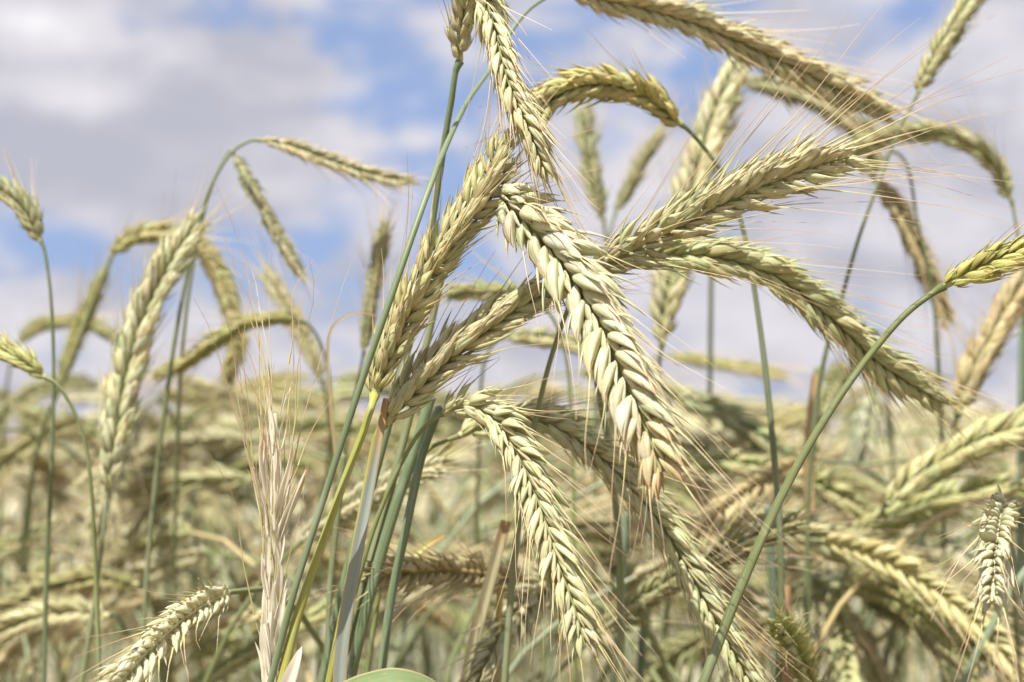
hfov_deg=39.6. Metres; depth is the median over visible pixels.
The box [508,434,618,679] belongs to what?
rye plant
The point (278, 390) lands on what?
rye plant
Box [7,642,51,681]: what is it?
rye plant
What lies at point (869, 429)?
rye plant
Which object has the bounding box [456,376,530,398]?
rye plant
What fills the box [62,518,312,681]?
rye plant
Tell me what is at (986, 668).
rye plant
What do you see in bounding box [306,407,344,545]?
rye plant
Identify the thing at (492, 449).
rye plant
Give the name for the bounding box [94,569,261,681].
rye plant
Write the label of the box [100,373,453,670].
rye plant
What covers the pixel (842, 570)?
rye plant
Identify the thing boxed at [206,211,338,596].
rye plant
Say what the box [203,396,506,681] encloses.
rye plant
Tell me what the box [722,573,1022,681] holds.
rye plant
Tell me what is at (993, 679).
rye plant
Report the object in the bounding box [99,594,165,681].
rye plant
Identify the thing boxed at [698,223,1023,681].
rye plant
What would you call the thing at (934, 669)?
rye plant
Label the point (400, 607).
rye plant
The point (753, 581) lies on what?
rye plant
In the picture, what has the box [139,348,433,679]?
rye plant
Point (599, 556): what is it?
rye plant
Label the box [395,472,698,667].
rye plant
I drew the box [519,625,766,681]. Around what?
rye plant
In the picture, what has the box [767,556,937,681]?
rye plant
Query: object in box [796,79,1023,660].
rye plant
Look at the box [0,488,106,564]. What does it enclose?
rye plant
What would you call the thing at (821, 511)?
rye plant
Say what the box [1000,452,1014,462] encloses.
rye plant
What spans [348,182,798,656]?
rye plant
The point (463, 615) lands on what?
rye plant
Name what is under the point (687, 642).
rye plant
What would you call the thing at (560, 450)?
rye plant
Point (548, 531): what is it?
rye plant
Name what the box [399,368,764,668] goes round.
rye plant
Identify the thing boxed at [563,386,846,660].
rye plant
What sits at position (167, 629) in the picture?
rye plant
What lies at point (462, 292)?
rye plant
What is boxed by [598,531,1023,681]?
rye plant
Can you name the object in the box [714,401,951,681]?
rye plant
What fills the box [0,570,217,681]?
rye plant
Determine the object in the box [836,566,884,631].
rye plant
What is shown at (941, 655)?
rye plant
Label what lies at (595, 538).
rye plant
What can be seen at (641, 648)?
rye stalk
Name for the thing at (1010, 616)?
rye plant
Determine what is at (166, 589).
rye plant
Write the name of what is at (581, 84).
rye plant
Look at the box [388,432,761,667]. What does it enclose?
rye plant
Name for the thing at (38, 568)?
rye plant
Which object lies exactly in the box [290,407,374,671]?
rye plant
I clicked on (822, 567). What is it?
rye plant
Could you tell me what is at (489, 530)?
rye plant
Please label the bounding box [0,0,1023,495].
sky
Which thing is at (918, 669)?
rye plant
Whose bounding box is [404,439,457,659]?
rye plant
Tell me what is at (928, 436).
rye plant
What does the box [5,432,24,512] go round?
rye plant
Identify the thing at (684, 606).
rye plant
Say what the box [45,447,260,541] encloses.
rye plant
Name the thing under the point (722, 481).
rye plant
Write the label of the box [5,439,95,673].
rye plant
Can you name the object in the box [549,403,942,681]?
rye plant
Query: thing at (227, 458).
rye plant
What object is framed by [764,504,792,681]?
rye stalk
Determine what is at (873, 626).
rye plant
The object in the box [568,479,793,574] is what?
rye plant
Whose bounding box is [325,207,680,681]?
rye plant
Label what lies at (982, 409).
rye plant
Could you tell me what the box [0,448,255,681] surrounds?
rye plant
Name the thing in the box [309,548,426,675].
rye plant
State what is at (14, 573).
rye plant
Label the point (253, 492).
rye plant
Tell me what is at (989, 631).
rye stalk
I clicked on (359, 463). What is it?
rye plant
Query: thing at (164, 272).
rye plant
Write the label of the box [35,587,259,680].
rye plant
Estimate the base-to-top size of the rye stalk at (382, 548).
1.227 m
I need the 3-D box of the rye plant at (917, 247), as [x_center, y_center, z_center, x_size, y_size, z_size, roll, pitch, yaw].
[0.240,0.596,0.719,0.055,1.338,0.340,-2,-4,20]
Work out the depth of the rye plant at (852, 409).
0.96 m
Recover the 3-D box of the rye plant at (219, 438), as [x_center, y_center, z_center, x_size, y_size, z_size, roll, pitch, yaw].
[-0.110,0.646,0.691,0.280,1.212,0.039,0,-4,1]
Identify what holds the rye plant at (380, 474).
on the ground
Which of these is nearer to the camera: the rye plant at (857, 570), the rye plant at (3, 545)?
the rye plant at (3, 545)
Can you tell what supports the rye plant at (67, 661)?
on the ground
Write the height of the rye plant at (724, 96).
1.414 m
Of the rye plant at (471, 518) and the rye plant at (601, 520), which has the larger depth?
the rye plant at (471, 518)
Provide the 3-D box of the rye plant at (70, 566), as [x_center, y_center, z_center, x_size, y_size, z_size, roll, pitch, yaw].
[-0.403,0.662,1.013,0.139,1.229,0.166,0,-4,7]
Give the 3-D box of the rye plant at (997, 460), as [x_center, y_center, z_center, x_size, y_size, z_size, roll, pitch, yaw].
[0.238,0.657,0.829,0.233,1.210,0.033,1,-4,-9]
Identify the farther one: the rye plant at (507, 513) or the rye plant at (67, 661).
the rye plant at (507, 513)
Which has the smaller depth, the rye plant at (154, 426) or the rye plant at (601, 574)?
the rye plant at (601, 574)
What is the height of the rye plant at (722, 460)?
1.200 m
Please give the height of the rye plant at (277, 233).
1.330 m
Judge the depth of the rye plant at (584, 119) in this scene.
0.66 m
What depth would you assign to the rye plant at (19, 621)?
0.60 m
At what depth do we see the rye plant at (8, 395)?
1.10 m
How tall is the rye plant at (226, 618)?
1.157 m
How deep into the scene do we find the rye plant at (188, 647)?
1.64 m
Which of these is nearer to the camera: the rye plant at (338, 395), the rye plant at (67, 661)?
the rye plant at (338, 395)
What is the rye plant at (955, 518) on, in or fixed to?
on the ground
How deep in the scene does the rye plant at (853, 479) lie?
0.71 m
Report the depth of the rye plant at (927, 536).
1.06 m
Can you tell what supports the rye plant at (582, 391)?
on the ground
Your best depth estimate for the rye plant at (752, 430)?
0.66 m
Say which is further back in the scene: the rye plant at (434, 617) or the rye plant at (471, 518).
the rye plant at (471, 518)
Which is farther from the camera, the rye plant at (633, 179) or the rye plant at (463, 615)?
the rye plant at (463, 615)
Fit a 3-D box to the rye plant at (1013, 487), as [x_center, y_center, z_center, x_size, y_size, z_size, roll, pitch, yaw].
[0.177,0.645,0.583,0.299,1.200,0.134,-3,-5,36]
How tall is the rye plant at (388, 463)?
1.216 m
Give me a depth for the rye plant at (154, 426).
1.00 m
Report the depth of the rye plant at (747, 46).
0.51 m
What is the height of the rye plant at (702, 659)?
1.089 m
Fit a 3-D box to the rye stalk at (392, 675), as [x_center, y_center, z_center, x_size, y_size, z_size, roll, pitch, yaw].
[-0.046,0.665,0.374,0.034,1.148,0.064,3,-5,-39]
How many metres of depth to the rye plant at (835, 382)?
0.80 m
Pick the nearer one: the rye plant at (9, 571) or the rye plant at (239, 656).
the rye plant at (239, 656)
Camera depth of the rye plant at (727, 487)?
1.30 m
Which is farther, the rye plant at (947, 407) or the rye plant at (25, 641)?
the rye plant at (947, 407)
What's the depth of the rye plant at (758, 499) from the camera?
1.10 m
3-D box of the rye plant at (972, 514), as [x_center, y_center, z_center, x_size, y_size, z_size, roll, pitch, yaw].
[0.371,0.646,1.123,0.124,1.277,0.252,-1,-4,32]
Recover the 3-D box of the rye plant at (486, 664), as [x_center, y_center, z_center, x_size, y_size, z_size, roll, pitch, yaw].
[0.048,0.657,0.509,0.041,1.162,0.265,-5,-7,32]
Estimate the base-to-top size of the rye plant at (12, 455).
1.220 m
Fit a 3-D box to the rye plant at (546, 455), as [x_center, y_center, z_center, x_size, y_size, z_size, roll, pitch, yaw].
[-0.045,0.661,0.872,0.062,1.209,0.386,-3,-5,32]
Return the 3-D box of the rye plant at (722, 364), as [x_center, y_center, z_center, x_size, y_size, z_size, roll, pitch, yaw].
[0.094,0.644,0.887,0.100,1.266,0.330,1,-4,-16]
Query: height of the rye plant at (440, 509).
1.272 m
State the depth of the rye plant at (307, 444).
1.34 m
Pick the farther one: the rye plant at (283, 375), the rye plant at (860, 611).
the rye plant at (283, 375)
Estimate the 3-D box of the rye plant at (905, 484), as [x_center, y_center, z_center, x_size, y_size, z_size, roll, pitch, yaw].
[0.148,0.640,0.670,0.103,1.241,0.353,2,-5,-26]
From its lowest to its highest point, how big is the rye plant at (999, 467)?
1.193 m
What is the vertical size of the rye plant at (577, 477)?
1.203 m
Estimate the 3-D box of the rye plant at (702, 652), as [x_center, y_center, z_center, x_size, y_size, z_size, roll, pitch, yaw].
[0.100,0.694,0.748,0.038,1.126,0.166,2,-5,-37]
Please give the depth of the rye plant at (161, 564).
0.71 m
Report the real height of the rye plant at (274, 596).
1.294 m
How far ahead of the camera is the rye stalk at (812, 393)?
0.59 m
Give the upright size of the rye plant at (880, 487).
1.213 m
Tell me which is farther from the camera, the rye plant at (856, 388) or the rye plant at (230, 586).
the rye plant at (856, 388)
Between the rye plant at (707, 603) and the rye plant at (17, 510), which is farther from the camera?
the rye plant at (17, 510)
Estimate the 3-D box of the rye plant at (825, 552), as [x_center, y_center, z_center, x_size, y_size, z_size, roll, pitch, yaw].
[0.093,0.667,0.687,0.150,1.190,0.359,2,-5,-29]
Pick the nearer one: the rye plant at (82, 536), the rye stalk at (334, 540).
the rye stalk at (334, 540)
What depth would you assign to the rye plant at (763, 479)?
0.60 m
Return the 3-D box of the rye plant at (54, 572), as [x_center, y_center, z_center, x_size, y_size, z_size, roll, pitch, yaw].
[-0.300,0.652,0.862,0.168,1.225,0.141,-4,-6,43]
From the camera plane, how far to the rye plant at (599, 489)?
0.85 m
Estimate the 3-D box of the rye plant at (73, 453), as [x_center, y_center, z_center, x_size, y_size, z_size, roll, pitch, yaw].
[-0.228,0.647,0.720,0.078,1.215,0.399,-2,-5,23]
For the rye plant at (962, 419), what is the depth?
1.11 m
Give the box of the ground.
[2,497,988,681]
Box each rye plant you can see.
[0,143,54,681]
[0,277,176,594]
[0,325,101,681]
[0,355,208,668]
[0,366,260,668]
[0,388,135,637]
[0,401,147,681]
[0,409,62,681]
[0,409,196,666]
[0,427,169,681]
[0,431,20,555]
[0,435,226,681]
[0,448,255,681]
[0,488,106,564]
[0,535,64,681]
[0,539,205,671]
[0,546,160,681]
[0,551,159,681]
[0,562,29,659]
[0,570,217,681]
[0,582,133,645]
[1,481,215,578]
[1,553,24,681]
[2,448,250,681]
[2,561,58,680]
[2,673,9,681]
[3,443,252,681]
[3,482,93,681]
[4,457,322,660]
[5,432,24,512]
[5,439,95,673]
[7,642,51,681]
[11,377,43,681]
[12,204,277,681]
[17,422,466,655]
[17,433,89,681]
[23,209,143,658]
[24,462,82,681]
[35,458,206,663]
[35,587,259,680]
[36,437,262,539]
[37,642,57,676]
[40,364,214,661]
[40,542,364,672]
[42,397,202,677]
[43,515,204,664]
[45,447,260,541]
[53,421,326,588]
[55,427,494,638]
[55,505,261,681]
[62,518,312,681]
[64,544,210,681]
[66,573,292,681]
[68,580,410,681]
[69,578,323,681]
[79,147,256,681]
[79,414,365,678]
[89,403,286,600]
[90,361,257,681]
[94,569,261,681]
[98,298,331,681]
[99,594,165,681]
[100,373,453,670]
[106,482,252,665]
[115,362,375,659]
[116,458,231,681]
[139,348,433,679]
[140,389,318,540]
[142,136,431,681]
[150,362,440,681]
[150,558,299,681]
[160,380,507,678]
[161,576,324,681]
[170,149,326,681]
[174,514,468,681]
[174,537,315,668]
[181,492,257,554]
[182,558,420,681]
[187,168,351,681]
[187,507,239,674]
[199,389,584,681]
[203,367,486,681]
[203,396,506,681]
[204,381,551,681]
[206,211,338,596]
[207,471,283,563]
[210,429,434,574]
[210,430,345,681]
[228,485,452,681]
[242,443,328,596]
[247,561,457,641]
[251,503,466,642]
[261,444,395,606]
[267,0,1002,681]
[276,74,623,681]
[281,410,557,681]
[281,439,528,681]
[288,525,564,681]
[288,526,617,676]
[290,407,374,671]
[299,538,683,681]
[300,457,517,681]
[304,421,609,555]
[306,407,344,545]
[308,423,605,665]
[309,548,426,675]
[311,590,468,663]
[317,0,603,681]
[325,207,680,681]
[333,168,414,599]
[345,396,467,665]
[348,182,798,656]
[355,249,576,681]
[355,363,658,681]
[357,508,701,674]
[359,516,799,674]
[361,413,460,655]
[363,377,566,681]
[364,365,824,681]
[364,546,591,681]
[377,621,525,681]
[386,517,661,681]
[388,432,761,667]
[391,440,584,631]
[392,380,449,670]
[395,464,766,643]
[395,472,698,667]
[396,456,672,667]
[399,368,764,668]
[399,419,504,481]
[403,443,584,502]
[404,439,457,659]
[408,436,559,670]
[417,367,582,675]
[422,557,671,681]
[427,441,495,630]
[431,387,470,681]
[444,443,921,681]
[453,439,559,476]
[453,479,571,677]
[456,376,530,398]
[457,31,784,681]
[460,513,711,681]
[461,455,602,665]
[474,318,703,601]
[478,402,512,650]
[485,625,530,680]
[493,384,631,679]
[493,504,672,678]
[497,361,758,661]
[501,5,1023,681]
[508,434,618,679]
[509,497,927,677]
[509,590,830,672]
[514,405,739,673]
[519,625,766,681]
[529,478,791,681]
[538,585,652,681]
[540,397,827,574]
[540,424,712,681]
[544,443,711,680]
[546,435,904,681]
[547,440,585,681]
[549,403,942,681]
[549,456,634,516]
[551,454,830,516]
[556,35,622,681]
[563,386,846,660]
[568,467,854,653]
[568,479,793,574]
[576,502,865,681]
[580,536,824,620]
[587,604,677,681]
[592,77,714,681]
[594,629,749,681]
[596,219,1022,681]
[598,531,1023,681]
[605,413,848,681]
[605,448,958,681]
[634,3,805,671]
[639,346,843,555]
[640,390,886,565]
[659,393,747,644]
[659,631,712,681]
[662,493,1023,673]
[665,441,920,681]
[667,609,761,670]
[672,385,852,678]
[675,441,908,681]
[686,458,1015,681]
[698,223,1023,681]
[702,490,773,666]
[704,73,946,663]
[713,528,859,681]
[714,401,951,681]
[714,499,1008,681]
[715,572,1011,681]
[718,421,979,565]
[722,448,1023,668]
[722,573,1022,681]
[726,402,921,681]
[727,526,880,680]
[736,568,930,678]
[740,429,1014,572]
[753,439,935,664]
[759,402,965,663]
[761,596,991,681]
[765,359,904,681]
[765,404,1016,669]
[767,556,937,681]
[769,371,1002,500]
[774,392,950,681]
[777,427,948,670]
[793,381,1003,681]
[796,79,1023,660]
[803,0,1017,635]
[811,479,1023,656]
[814,566,875,681]
[815,388,1023,670]
[816,382,897,680]
[824,531,1014,681]
[826,386,906,681]
[831,505,843,678]
[833,595,1023,681]
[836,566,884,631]
[852,477,1015,679]
[863,403,945,626]
[869,151,1002,681]
[869,541,970,640]
[877,622,939,681]
[882,203,1023,668]
[882,527,977,585]
[884,349,974,681]
[887,459,931,545]
[891,495,1015,681]
[907,461,1009,534]
[915,626,929,681]
[920,485,1023,681]
[929,534,1014,681]
[933,511,1014,547]
[965,386,1005,419]
[980,619,1013,679]
[986,677,1002,681]
[997,608,1012,681]
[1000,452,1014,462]
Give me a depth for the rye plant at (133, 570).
0.81 m
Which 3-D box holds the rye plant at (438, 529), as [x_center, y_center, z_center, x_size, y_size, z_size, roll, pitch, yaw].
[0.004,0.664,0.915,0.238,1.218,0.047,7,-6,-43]
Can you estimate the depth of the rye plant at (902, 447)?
0.92 m
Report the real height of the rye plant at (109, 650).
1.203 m
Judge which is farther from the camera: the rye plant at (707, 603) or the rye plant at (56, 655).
the rye plant at (56, 655)
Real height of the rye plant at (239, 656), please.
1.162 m
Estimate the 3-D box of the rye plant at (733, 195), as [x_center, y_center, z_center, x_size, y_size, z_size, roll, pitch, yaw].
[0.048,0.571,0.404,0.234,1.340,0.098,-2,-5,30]
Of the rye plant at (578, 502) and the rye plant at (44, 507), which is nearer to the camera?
the rye plant at (44, 507)
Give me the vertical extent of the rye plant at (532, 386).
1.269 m
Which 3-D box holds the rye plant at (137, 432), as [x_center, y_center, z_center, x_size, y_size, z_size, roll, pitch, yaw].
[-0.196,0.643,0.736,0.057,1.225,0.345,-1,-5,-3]
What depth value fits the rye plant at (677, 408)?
1.41 m
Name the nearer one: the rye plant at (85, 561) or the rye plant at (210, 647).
the rye plant at (210, 647)
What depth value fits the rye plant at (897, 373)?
0.47 m
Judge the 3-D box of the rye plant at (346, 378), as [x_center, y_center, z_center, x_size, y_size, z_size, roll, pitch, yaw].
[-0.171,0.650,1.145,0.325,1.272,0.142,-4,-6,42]
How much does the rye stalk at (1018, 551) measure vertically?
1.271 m
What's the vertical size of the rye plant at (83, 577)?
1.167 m
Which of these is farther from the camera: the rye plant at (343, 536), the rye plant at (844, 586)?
the rye plant at (343, 536)
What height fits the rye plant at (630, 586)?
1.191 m
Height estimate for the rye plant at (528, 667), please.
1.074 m
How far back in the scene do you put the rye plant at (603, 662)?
1.31 m
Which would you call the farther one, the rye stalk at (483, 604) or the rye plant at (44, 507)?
the rye plant at (44, 507)
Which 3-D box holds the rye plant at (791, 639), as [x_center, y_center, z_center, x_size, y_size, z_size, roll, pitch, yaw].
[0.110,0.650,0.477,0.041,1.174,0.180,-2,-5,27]
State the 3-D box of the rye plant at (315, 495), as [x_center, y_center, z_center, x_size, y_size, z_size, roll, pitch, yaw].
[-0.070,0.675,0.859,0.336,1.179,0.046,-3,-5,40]
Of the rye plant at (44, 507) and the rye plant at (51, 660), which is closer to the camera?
the rye plant at (44, 507)
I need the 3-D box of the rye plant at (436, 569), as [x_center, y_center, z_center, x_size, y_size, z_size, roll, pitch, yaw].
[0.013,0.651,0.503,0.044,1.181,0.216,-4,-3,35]
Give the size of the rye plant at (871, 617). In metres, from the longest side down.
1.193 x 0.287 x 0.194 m
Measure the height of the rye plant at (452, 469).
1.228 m
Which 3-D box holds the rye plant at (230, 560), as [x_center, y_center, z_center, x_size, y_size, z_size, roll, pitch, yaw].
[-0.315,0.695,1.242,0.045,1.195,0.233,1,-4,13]
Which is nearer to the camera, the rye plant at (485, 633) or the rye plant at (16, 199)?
the rye plant at (16, 199)
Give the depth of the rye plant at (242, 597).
0.75 m
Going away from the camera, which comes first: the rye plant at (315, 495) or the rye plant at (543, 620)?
the rye plant at (315, 495)
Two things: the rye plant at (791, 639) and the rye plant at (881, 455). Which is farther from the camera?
the rye plant at (881, 455)
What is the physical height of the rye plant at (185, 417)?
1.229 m
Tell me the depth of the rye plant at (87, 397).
1.13 m
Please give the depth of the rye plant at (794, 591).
0.69 m
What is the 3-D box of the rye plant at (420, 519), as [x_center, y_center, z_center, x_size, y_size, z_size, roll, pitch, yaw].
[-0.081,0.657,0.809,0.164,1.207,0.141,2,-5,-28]
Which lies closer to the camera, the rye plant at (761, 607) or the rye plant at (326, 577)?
the rye plant at (761, 607)
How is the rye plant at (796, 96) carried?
on the ground
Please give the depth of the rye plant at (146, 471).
0.72 m
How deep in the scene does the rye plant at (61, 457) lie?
1.20 m
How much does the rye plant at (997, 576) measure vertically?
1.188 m
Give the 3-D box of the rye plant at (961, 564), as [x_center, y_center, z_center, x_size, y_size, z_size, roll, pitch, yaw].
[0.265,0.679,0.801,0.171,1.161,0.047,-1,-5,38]
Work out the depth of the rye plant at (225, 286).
0.65 m
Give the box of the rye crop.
[0,376,1016,681]
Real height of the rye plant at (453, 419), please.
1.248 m
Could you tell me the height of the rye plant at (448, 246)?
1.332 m
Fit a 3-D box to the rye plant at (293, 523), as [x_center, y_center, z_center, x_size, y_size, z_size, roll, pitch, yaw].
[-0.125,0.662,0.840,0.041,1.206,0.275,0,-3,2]
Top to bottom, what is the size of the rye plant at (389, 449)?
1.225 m
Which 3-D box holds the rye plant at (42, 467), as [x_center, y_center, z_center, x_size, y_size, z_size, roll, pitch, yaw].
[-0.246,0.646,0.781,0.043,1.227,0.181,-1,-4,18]
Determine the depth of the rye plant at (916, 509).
0.62 m
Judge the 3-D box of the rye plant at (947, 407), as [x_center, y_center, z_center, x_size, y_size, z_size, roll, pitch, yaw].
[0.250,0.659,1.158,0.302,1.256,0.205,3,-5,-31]
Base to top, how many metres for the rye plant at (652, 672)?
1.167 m
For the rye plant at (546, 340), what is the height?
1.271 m
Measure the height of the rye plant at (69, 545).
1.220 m
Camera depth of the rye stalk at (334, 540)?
0.50 m
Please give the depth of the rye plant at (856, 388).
1.04 m
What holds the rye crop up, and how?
on the ground
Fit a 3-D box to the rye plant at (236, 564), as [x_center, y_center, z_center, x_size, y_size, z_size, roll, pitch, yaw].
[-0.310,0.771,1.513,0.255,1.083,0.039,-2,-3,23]
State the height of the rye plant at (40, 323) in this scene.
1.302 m
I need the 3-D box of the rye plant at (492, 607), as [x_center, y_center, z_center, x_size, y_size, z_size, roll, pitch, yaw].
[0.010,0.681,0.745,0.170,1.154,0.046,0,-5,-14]
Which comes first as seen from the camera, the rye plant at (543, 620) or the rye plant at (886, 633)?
the rye plant at (886, 633)
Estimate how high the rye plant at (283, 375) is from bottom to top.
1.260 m
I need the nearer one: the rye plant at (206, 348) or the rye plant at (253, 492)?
the rye plant at (206, 348)
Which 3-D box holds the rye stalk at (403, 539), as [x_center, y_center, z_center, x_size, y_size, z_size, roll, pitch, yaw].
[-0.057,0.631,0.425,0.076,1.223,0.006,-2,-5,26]
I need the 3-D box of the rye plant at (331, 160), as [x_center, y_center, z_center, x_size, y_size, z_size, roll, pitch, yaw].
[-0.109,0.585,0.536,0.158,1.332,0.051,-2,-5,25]
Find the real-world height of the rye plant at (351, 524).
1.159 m
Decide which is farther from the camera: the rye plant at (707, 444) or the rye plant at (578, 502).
the rye plant at (578, 502)
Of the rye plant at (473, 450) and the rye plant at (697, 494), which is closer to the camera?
the rye plant at (697, 494)
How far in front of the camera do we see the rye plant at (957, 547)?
0.67 m
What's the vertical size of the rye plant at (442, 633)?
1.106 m
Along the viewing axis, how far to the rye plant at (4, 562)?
0.85 m
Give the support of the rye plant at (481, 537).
on the ground
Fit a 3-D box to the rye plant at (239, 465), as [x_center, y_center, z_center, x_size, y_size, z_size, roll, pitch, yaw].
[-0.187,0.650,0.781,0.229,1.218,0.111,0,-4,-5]
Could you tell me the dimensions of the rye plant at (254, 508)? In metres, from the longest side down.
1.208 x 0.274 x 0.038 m
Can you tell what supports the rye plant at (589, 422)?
on the ground
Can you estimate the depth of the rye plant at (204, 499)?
1.09 m
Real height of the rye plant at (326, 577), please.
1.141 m
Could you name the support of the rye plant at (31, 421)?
on the ground
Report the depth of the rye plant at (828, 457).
0.75 m
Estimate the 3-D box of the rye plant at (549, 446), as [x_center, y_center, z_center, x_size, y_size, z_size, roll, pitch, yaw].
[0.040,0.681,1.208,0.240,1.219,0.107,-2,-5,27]
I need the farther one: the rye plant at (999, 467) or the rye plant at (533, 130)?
the rye plant at (999, 467)
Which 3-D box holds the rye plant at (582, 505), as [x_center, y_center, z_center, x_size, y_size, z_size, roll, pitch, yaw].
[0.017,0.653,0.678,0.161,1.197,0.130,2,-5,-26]
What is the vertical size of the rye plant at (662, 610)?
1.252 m
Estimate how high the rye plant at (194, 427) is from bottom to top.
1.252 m
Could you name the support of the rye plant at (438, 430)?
on the ground
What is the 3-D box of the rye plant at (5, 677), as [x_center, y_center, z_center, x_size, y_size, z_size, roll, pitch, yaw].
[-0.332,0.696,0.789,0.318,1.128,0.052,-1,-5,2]
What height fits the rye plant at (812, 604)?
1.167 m
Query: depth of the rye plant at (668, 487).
0.81 m
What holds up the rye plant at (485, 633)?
on the ground
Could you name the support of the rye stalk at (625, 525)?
on the ground
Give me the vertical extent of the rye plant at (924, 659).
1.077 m
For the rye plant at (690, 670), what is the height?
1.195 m
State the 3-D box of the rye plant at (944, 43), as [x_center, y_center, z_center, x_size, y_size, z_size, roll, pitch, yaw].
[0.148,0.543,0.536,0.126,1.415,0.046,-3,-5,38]
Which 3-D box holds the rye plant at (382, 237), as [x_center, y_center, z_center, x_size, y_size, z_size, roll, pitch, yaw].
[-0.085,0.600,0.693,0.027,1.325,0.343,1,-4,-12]
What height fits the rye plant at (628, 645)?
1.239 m
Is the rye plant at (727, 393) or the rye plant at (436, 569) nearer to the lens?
the rye plant at (436, 569)
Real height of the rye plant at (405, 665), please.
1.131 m
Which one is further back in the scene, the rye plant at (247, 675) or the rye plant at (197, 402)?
the rye plant at (247, 675)
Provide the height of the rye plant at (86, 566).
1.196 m
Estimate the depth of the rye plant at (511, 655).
1.39 m
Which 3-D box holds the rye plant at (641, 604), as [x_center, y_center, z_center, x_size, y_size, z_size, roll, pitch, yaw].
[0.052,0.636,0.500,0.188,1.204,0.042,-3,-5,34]
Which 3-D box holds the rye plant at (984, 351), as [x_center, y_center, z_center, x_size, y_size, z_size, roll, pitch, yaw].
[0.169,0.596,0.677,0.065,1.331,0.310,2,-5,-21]
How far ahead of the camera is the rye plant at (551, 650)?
0.88 m
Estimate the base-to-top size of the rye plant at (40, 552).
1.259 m
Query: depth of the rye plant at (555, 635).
0.69 m
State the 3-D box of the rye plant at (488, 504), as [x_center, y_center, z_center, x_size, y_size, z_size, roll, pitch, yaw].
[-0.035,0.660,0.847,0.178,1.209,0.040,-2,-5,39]
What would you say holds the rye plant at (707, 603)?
on the ground
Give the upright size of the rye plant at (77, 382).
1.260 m
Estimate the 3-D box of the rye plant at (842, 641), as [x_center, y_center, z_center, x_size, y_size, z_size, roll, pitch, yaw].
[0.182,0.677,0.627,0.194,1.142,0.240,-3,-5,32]
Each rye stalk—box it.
[324,312,374,646]
[344,668,435,681]
[347,395,444,679]
[377,405,442,669]
[460,520,510,681]
[615,512,628,681]
[635,534,652,681]
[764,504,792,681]
[803,365,819,640]
[959,567,1023,681]
[1013,317,1023,673]
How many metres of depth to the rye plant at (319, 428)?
0.78 m
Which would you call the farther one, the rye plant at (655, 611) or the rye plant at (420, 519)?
the rye plant at (655, 611)
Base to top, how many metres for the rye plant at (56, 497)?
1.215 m
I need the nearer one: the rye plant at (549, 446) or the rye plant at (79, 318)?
the rye plant at (79, 318)
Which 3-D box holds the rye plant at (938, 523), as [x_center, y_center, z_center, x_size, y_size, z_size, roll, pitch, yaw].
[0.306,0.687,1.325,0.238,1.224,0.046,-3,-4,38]
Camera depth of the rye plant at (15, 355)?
0.50 m
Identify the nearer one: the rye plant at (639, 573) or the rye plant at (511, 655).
the rye plant at (639, 573)
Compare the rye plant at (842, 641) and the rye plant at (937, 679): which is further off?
the rye plant at (937, 679)

